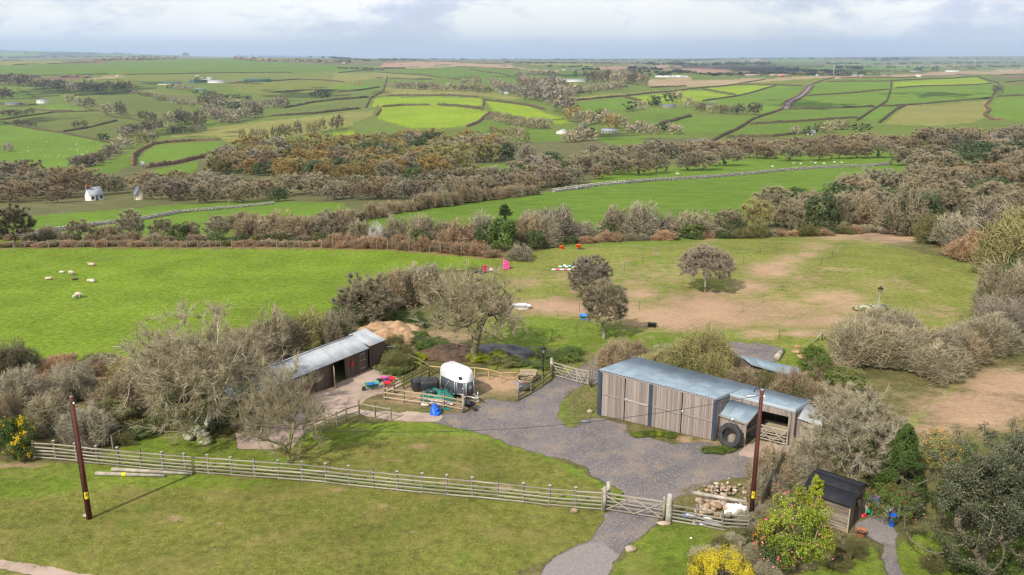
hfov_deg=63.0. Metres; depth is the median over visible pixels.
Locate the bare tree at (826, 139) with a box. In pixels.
[806,136,837,148]
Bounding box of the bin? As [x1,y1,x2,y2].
[888,513,896,526]
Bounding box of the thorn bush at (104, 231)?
[92,223,119,237]
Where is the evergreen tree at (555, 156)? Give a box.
[541,151,564,162]
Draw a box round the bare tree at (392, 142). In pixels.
[387,139,400,147]
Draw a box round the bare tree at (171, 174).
[158,169,190,180]
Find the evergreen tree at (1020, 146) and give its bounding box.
[1003,140,1023,156]
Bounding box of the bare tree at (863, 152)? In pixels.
[846,143,874,157]
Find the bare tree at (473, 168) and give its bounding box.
[460,164,487,176]
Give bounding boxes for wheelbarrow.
[362,381,382,390]
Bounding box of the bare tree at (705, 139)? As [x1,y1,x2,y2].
[694,138,717,151]
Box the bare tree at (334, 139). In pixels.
[313,135,349,152]
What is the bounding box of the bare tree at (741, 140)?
[732,136,756,152]
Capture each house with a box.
[4,102,21,104]
[36,99,48,103]
[83,185,103,200]
[132,185,145,199]
[556,129,567,133]
[566,79,585,81]
[601,127,616,132]
[662,103,675,107]
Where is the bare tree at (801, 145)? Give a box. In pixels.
[773,137,806,154]
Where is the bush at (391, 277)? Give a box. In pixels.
[374,265,414,309]
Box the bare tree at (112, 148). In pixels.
[101,144,117,154]
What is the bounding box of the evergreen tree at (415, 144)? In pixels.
[406,138,428,150]
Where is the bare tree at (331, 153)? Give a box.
[328,148,339,163]
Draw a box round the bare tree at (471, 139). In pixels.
[459,137,487,156]
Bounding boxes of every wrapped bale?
[410,376,425,391]
[420,376,439,392]
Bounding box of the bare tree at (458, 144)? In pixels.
[442,140,473,157]
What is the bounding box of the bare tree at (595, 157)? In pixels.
[567,150,605,168]
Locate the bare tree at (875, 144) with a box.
[858,138,898,157]
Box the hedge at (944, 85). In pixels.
[895,82,991,87]
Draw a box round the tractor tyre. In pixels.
[717,422,742,447]
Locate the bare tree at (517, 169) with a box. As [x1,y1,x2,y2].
[505,167,526,176]
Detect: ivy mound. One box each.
[96,396,137,425]
[330,290,384,320]
[367,294,393,313]
[409,229,430,242]
[473,219,501,246]
[486,215,519,250]
[525,227,544,247]
[602,219,618,233]
[679,222,708,236]
[725,218,746,231]
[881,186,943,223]
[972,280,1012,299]
[998,251,1023,278]
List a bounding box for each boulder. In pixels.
[184,433,194,440]
[197,434,206,440]
[197,440,203,446]
[201,432,210,436]
[202,437,212,445]
[852,304,885,311]
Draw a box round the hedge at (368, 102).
[364,76,387,107]
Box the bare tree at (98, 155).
[90,152,105,163]
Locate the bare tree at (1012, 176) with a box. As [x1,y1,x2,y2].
[1005,169,1023,190]
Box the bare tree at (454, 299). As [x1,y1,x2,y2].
[407,254,532,362]
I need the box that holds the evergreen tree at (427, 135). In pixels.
[414,131,443,144]
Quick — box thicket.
[821,293,1023,385]
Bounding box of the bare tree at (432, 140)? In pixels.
[426,137,449,148]
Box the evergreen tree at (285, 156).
[277,153,297,158]
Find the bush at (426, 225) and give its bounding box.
[403,212,440,241]
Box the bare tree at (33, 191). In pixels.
[21,178,42,196]
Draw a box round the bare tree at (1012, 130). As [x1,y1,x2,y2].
[991,126,1022,140]
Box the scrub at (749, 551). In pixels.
[686,533,790,574]
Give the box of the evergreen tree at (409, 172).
[404,163,426,179]
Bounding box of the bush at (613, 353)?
[591,335,651,369]
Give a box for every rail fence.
[31,440,602,509]
[110,403,179,449]
[302,403,359,441]
[358,400,391,420]
[383,362,429,393]
[383,385,461,408]
[406,353,427,367]
[428,365,517,383]
[519,364,551,396]
[672,502,750,530]
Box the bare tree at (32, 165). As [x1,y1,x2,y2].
[14,159,45,170]
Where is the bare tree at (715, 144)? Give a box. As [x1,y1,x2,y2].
[695,140,730,152]
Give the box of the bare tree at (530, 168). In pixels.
[524,161,546,180]
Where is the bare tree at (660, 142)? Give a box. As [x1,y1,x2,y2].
[645,139,666,153]
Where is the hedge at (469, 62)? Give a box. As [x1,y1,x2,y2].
[440,60,508,64]
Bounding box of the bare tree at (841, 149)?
[827,142,855,158]
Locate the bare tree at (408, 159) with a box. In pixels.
[390,153,421,175]
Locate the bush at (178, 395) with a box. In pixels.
[114,355,188,410]
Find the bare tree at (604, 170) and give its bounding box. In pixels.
[587,162,610,179]
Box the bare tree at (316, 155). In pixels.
[301,148,328,162]
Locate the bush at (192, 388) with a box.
[166,354,220,402]
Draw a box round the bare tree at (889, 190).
[870,184,916,204]
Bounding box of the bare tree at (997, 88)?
[991,84,1004,93]
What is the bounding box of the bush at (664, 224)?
[657,209,677,233]
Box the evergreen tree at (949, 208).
[934,202,969,218]
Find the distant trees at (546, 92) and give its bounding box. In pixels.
[108,74,578,152]
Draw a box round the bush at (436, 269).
[420,259,447,289]
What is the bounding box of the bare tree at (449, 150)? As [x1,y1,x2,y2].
[434,144,463,162]
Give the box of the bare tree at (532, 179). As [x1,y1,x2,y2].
[513,172,545,188]
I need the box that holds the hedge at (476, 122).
[465,111,490,126]
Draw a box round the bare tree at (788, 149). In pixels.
[774,143,804,160]
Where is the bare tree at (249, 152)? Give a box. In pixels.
[237,147,263,167]
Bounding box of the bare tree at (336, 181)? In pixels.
[329,179,345,193]
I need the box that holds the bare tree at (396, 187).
[382,180,407,198]
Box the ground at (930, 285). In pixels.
[0,245,1023,574]
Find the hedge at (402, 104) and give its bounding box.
[381,103,429,106]
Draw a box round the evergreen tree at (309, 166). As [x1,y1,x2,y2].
[301,160,328,175]
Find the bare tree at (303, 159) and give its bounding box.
[297,158,311,171]
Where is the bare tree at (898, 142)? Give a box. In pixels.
[891,139,907,150]
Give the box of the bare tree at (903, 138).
[880,134,911,146]
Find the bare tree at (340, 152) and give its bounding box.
[332,147,355,164]
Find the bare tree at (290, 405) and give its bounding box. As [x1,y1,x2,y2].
[229,347,336,468]
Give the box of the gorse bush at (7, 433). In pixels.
[0,414,38,456]
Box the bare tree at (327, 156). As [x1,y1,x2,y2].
[305,150,330,158]
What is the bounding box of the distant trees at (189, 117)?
[0,66,938,136]
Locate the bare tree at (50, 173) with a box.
[45,168,66,183]
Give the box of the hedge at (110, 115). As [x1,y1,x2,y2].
[102,111,159,125]
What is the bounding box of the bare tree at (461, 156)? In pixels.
[446,149,474,167]
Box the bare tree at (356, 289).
[329,270,406,322]
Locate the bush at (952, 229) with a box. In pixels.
[924,211,981,245]
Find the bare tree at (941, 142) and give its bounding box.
[925,138,952,149]
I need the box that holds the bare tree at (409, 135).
[399,130,421,145]
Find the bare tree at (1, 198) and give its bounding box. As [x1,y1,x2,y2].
[0,185,12,202]
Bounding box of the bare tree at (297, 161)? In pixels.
[286,156,306,177]
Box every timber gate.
[553,361,576,381]
[577,368,588,384]
[606,492,662,518]
[760,424,788,445]
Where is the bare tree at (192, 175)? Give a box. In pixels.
[181,171,198,181]
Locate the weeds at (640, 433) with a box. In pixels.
[629,429,676,437]
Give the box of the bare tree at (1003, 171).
[987,161,1023,183]
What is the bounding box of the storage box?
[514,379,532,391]
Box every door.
[333,366,335,388]
[354,351,365,374]
[601,373,624,419]
[624,379,648,424]
[651,385,681,432]
[681,393,713,439]
[852,494,860,525]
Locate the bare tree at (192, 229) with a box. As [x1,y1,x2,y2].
[174,220,200,235]
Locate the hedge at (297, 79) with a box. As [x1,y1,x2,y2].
[236,78,343,81]
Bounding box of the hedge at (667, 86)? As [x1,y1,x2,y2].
[649,85,685,87]
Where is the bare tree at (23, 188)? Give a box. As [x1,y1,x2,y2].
[0,181,40,201]
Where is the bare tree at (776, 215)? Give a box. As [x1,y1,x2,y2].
[756,200,788,226]
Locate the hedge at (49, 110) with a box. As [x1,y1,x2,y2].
[28,108,72,110]
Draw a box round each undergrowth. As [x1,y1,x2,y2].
[0,227,342,242]
[105,403,267,446]
[372,347,530,375]
[384,307,448,350]
[530,346,585,369]
[562,220,880,243]
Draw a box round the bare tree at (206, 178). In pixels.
[186,172,217,183]
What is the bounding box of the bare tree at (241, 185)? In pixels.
[223,179,260,203]
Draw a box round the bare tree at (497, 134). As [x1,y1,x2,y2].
[485,132,515,143]
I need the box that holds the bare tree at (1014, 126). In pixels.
[1011,124,1023,131]
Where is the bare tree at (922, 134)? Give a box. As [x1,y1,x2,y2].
[905,129,936,146]
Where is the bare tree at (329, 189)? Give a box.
[316,184,341,199]
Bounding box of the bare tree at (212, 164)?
[202,155,231,172]
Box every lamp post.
[540,346,546,375]
[877,286,882,309]
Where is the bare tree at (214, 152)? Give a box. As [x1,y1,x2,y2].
[203,146,229,160]
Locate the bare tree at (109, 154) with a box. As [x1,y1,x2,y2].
[94,148,111,157]
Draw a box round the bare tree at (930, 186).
[891,179,942,191]
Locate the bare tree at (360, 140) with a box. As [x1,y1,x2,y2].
[355,137,371,143]
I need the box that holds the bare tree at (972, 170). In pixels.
[950,166,984,178]
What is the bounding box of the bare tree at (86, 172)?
[68,165,100,185]
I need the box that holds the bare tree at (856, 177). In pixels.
[827,172,874,194]
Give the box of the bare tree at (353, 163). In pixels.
[342,160,365,174]
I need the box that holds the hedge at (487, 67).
[455,66,520,69]
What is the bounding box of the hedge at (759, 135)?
[725,131,803,137]
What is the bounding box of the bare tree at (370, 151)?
[352,146,386,159]
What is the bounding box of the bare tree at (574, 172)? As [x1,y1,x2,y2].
[562,165,585,182]
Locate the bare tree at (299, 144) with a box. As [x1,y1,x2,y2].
[292,141,310,149]
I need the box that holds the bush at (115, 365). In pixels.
[102,359,149,378]
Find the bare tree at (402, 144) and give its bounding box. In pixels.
[388,141,406,150]
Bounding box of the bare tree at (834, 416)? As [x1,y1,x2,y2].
[790,378,929,480]
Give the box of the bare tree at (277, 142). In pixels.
[257,136,288,148]
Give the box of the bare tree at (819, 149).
[806,143,833,159]
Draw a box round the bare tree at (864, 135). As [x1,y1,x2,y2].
[850,132,881,141]
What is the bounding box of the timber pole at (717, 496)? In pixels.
[692,491,746,502]
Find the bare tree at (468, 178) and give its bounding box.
[461,174,481,188]
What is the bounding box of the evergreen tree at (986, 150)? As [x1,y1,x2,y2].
[964,146,1003,162]
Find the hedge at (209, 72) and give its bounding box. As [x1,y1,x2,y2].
[126,72,292,74]
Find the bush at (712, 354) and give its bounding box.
[637,319,743,378]
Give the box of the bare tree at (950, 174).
[931,166,980,189]
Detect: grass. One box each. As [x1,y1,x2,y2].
[0,435,596,574]
[549,351,782,574]
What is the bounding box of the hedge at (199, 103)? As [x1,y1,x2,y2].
[128,90,223,109]
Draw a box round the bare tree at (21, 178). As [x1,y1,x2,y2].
[6,174,29,188]
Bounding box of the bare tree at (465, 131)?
[454,128,474,139]
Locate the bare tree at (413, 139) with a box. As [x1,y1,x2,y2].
[403,138,422,147]
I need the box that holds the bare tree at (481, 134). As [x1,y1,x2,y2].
[476,132,490,139]
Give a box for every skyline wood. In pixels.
[236,55,351,62]
[337,58,424,69]
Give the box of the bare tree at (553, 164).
[535,162,569,183]
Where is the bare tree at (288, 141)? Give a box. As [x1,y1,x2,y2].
[286,138,302,145]
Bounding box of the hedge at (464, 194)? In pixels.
[223,181,540,228]
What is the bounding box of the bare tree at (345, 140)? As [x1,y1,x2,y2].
[334,136,354,147]
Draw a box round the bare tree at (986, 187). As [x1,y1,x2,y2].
[971,180,1023,202]
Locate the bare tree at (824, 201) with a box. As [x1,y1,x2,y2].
[813,194,847,219]
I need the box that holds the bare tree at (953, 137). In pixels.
[935,132,964,147]
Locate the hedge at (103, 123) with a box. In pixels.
[63,119,117,131]
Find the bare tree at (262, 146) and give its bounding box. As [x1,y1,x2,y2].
[257,145,275,155]
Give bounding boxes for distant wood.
[581,61,683,73]
[645,57,910,75]
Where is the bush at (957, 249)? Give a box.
[939,234,978,260]
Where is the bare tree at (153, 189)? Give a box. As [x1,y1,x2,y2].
[142,182,171,198]
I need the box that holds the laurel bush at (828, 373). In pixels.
[823,364,863,388]
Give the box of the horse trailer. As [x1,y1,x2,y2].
[440,361,481,401]
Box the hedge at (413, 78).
[389,77,433,79]
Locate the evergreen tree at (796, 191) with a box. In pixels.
[778,186,808,203]
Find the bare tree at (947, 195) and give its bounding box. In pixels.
[911,177,976,217]
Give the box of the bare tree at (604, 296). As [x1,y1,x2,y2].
[581,277,628,338]
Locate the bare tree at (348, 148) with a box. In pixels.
[341,142,365,153]
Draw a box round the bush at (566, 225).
[534,202,587,242]
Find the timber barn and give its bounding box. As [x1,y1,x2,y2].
[597,356,810,445]
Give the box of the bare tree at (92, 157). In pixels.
[82,153,97,165]
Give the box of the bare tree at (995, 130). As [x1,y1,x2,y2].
[986,129,1011,136]
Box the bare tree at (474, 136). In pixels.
[463,134,485,142]
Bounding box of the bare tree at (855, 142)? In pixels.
[843,140,871,151]
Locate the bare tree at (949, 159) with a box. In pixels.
[925,150,966,167]
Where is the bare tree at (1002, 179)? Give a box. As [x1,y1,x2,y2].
[968,176,1023,195]
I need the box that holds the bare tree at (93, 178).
[87,171,114,189]
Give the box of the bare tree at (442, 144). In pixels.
[439,142,449,151]
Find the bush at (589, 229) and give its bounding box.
[576,219,601,237]
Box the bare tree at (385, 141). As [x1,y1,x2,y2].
[359,137,389,146]
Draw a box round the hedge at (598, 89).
[576,85,627,93]
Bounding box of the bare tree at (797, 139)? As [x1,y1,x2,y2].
[787,136,805,148]
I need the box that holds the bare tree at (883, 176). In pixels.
[855,165,913,194]
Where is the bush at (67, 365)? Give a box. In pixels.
[47,359,99,377]
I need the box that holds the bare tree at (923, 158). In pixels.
[902,153,936,168]
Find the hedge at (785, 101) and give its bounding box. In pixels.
[781,77,834,108]
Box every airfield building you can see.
[157,82,181,84]
[207,80,225,82]
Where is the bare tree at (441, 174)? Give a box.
[426,168,454,185]
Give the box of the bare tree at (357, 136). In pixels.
[349,132,365,142]
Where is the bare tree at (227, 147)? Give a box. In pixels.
[219,143,237,153]
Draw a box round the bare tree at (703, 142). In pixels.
[688,139,717,155]
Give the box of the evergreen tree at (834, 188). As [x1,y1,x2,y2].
[818,181,868,195]
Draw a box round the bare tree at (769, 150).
[751,143,777,158]
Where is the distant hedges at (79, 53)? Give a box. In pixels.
[0,50,173,57]
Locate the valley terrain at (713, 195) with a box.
[0,50,1023,245]
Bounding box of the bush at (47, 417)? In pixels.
[19,388,81,436]
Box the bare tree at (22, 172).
[16,164,41,180]
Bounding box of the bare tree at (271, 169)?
[267,157,281,175]
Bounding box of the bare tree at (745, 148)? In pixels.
[736,140,765,157]
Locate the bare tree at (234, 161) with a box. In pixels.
[212,148,243,172]
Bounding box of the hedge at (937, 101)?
[881,96,990,105]
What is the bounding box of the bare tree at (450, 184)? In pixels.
[444,176,474,190]
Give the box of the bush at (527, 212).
[515,207,540,228]
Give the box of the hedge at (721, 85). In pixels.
[678,79,764,89]
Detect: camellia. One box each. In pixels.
[753,524,804,572]
[755,482,839,571]
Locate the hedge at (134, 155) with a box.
[131,142,153,165]
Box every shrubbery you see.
[795,342,875,389]
[823,534,869,574]
[884,469,931,515]
[917,551,1023,574]
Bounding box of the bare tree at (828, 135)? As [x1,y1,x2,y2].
[813,132,845,142]
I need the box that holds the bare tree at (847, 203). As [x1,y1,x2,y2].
[820,188,864,225]
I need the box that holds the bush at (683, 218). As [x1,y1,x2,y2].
[665,207,723,237]
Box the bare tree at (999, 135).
[990,131,1013,143]
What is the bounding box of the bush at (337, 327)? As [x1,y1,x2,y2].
[314,308,358,346]
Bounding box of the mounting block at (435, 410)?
[430,403,441,415]
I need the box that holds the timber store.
[349,328,395,369]
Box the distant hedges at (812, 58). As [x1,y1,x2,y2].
[672,57,1022,67]
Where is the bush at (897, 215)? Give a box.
[870,178,932,236]
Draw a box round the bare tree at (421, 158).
[413,157,436,172]
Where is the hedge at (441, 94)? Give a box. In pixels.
[386,93,479,97]
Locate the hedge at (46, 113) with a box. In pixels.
[0,110,98,119]
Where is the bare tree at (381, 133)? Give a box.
[372,132,390,140]
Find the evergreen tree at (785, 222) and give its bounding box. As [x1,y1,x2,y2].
[773,206,803,226]
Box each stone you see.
[569,508,577,513]
[625,545,636,551]
[656,521,670,525]
[716,502,722,508]
[720,500,726,507]
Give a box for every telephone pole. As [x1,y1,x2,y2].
[69,395,91,519]
[749,389,764,512]
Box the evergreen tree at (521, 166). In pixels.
[511,162,534,172]
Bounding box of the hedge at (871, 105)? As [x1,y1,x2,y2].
[791,104,875,108]
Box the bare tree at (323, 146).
[308,141,334,156]
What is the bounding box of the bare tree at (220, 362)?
[104,296,293,445]
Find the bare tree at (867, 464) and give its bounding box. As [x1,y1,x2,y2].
[833,408,908,476]
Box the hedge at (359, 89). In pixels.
[339,86,379,91]
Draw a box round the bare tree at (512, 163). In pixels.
[504,159,522,173]
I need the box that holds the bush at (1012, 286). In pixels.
[963,252,1023,312]
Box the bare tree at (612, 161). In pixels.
[600,153,630,174]
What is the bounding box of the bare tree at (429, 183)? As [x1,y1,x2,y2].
[414,176,442,193]
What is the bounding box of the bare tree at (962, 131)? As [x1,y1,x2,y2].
[943,127,982,139]
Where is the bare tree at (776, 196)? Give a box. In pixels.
[748,184,793,206]
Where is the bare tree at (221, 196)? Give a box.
[217,186,242,200]
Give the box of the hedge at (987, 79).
[976,75,998,82]
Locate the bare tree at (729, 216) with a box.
[711,207,747,229]
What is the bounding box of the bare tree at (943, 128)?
[931,126,952,133]
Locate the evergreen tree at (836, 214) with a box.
[801,193,842,228]
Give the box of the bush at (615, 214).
[593,203,630,234]
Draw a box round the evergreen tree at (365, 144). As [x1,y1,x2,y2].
[355,140,383,150]
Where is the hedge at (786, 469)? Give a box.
[741,432,839,501]
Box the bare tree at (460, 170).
[446,166,475,178]
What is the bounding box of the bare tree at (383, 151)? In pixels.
[365,147,395,159]
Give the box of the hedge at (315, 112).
[268,107,346,116]
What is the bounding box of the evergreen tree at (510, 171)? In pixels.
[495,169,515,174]
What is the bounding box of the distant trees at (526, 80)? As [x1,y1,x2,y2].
[395,68,650,128]
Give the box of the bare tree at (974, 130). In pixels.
[965,126,989,136]
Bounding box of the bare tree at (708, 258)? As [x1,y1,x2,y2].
[677,242,736,291]
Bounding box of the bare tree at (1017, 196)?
[995,190,1023,212]
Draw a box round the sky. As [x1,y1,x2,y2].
[0,0,1023,58]
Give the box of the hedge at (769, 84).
[735,83,802,85]
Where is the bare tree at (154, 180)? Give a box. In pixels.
[142,175,176,193]
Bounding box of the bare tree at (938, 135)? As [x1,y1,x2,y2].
[929,133,947,144]
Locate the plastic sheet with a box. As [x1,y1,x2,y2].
[477,343,534,363]
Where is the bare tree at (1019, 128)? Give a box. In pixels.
[1014,126,1023,140]
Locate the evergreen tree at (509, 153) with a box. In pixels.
[489,142,514,159]
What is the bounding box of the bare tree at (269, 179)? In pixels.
[259,176,280,194]
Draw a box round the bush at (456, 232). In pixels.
[435,215,475,243]
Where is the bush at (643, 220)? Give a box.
[617,197,662,236]
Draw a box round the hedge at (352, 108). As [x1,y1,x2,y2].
[340,107,359,110]
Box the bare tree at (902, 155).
[888,146,928,162]
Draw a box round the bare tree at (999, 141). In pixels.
[973,136,1021,157]
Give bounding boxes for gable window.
[856,498,860,505]
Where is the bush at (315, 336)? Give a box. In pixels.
[288,300,328,353]
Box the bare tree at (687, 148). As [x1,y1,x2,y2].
[675,142,700,155]
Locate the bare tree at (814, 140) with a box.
[802,138,830,154]
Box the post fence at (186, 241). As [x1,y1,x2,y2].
[12,239,461,253]
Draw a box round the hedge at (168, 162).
[145,153,204,167]
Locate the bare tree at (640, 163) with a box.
[623,157,654,174]
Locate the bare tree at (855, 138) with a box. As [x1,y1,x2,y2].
[845,134,862,142]
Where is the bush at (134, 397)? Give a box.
[83,365,157,416]
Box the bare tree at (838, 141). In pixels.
[831,138,852,145]
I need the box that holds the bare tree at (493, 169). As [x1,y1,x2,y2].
[485,165,503,174]
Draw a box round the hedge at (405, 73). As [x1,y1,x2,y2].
[368,71,439,76]
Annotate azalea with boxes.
[862,476,921,522]
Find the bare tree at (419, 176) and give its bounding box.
[405,172,434,192]
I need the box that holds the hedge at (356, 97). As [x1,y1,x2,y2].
[338,96,367,99]
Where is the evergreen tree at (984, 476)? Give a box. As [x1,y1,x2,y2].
[896,419,1023,574]
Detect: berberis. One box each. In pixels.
[750,517,787,554]
[916,423,961,473]
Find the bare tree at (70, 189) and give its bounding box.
[63,181,81,193]
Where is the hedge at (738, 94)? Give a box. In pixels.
[702,85,775,100]
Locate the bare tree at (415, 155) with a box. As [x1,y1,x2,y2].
[399,149,426,167]
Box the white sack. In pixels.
[724,503,742,515]
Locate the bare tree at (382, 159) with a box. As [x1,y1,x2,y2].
[368,158,390,173]
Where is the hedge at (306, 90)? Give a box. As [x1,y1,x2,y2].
[271,89,340,92]
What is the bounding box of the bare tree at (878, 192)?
[849,182,895,211]
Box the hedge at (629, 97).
[622,95,641,100]
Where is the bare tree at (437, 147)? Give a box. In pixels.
[426,143,446,152]
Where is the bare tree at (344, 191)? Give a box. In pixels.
[332,182,355,198]
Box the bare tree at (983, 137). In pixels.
[975,135,998,141]
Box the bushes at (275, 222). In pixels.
[236,205,358,240]
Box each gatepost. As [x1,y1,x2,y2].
[462,394,464,412]
[517,381,518,400]
[550,358,552,376]
[590,369,592,387]
[603,486,606,511]
[606,481,610,506]
[662,496,665,520]
[665,493,672,522]
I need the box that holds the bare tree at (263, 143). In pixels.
[252,140,272,148]
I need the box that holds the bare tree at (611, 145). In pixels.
[601,143,624,150]
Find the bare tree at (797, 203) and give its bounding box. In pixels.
[792,198,826,224]
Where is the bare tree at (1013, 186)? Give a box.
[982,182,1023,193]
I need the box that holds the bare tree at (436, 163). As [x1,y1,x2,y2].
[419,153,453,172]
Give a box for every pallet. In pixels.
[518,371,537,378]
[518,374,537,379]
[519,369,536,375]
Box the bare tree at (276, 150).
[269,148,293,162]
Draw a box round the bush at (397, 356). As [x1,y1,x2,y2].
[381,333,417,372]
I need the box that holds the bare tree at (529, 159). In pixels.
[518,155,541,164]
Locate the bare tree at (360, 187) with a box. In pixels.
[347,179,377,198]
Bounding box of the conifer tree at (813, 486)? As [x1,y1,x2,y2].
[806,474,826,521]
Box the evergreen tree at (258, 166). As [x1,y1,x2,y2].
[251,161,271,173]
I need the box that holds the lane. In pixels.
[0,560,79,574]
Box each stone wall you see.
[11,201,273,236]
[552,162,891,191]
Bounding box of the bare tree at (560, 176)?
[545,169,571,187]
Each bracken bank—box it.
[0,238,327,247]
[18,344,160,375]
[38,371,156,407]
[323,232,503,257]
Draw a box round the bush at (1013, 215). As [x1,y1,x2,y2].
[986,200,1023,236]
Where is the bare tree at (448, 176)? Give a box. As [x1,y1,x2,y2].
[438,175,471,193]
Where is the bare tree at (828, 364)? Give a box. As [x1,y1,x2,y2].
[817,361,837,368]
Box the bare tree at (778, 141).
[769,139,785,148]
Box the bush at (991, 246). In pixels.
[962,210,1023,274]
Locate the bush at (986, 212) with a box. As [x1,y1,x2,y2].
[965,193,1021,235]
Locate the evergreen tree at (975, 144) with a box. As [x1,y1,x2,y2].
[944,138,1003,156]
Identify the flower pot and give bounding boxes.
[856,527,866,537]
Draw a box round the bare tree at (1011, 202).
[977,192,1023,211]
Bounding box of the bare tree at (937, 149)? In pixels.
[915,144,957,162]
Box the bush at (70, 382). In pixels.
[38,358,102,403]
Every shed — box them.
[244,79,270,81]
[738,355,798,376]
[795,403,822,447]
[804,468,868,532]
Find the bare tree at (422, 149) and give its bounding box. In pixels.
[409,146,432,156]
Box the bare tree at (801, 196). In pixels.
[792,188,823,204]
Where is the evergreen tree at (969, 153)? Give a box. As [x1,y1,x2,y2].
[949,149,987,164]
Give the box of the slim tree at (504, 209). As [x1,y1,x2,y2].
[498,203,512,222]
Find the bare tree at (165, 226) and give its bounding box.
[146,215,174,235]
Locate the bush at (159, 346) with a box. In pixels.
[139,333,190,367]
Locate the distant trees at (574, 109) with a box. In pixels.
[563,104,622,127]
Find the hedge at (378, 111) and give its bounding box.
[375,105,380,115]
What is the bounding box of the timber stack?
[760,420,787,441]
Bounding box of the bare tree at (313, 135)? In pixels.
[299,130,329,145]
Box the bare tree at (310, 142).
[308,137,331,147]
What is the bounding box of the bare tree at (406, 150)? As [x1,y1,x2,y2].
[394,147,413,153]
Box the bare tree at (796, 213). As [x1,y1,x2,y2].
[775,198,808,229]
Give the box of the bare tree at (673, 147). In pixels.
[658,141,683,157]
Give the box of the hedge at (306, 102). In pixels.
[283,97,346,107]
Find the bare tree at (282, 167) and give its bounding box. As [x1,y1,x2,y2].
[272,157,298,178]
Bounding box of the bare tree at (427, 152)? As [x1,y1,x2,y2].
[417,148,439,169]
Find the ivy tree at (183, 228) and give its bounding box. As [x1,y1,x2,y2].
[168,224,189,237]
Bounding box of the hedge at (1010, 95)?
[996,94,1023,96]
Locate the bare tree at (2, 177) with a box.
[0,171,13,180]
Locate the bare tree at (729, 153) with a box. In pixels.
[707,145,747,165]
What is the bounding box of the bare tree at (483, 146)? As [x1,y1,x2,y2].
[468,139,501,162]
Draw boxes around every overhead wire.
[2,402,71,417]
[76,395,758,431]
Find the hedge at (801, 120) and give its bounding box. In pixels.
[749,116,857,124]
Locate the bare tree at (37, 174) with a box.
[19,170,49,181]
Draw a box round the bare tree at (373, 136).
[365,132,386,143]
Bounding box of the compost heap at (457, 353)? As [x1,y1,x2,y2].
[419,343,470,361]
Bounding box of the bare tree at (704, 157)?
[688,146,723,169]
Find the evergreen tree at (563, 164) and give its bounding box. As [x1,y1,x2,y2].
[551,161,573,171]
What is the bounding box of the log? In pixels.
[773,348,784,360]
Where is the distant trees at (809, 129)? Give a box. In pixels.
[588,122,872,134]
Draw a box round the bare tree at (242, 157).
[230,150,247,167]
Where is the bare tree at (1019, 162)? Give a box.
[994,151,1023,172]
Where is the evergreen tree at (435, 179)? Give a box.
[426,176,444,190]
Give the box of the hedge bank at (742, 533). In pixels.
[723,499,763,545]
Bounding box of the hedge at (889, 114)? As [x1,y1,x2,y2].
[878,104,906,122]
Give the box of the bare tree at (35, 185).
[11,178,49,198]
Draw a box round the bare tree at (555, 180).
[547,171,572,186]
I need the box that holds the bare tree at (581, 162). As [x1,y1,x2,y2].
[569,152,595,174]
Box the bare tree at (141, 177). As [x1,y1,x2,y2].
[126,170,158,192]
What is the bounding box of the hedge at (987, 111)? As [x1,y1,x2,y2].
[983,96,1005,120]
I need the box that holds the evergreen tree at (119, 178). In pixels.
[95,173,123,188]
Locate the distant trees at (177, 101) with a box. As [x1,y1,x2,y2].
[2,90,653,151]
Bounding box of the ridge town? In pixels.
[688,61,945,66]
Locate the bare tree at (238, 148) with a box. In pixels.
[232,144,244,150]
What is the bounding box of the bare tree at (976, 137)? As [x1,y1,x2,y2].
[963,130,984,147]
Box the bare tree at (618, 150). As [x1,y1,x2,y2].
[601,145,631,159]
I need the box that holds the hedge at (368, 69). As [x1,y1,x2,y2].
[338,67,403,72]
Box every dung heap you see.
[357,320,421,341]
[406,331,430,341]
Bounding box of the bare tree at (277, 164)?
[273,155,303,174]
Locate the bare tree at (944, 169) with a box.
[929,167,955,182]
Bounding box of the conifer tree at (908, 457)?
[869,423,928,503]
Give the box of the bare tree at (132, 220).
[112,206,144,236]
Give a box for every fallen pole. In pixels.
[95,471,165,476]
[111,467,192,474]
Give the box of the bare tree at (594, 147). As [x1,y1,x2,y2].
[585,143,603,152]
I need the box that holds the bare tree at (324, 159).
[311,158,330,171]
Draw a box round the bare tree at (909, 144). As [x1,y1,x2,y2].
[902,138,923,151]
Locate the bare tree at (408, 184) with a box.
[393,179,424,198]
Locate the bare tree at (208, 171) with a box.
[194,169,226,179]
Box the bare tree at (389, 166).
[372,159,400,176]
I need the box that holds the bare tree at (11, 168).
[0,161,29,181]
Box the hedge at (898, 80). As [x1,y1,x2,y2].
[828,76,974,81]
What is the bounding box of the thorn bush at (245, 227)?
[230,216,259,239]
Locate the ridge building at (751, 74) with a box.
[744,74,759,75]
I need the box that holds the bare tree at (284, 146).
[276,144,291,149]
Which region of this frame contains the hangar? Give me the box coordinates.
[189,80,205,82]
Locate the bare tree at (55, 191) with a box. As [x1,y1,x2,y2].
[39,185,70,202]
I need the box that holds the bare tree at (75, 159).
[66,155,90,166]
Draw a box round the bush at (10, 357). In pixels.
[0,333,44,377]
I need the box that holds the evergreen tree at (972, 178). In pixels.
[959,172,986,189]
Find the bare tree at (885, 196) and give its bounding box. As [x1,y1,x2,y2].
[884,186,919,205]
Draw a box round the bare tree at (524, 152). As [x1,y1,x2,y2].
[515,144,539,162]
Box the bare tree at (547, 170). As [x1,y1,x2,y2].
[533,164,564,186]
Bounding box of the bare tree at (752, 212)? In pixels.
[735,197,775,227]
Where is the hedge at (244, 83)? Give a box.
[230,82,260,83]
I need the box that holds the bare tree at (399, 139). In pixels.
[388,138,405,145]

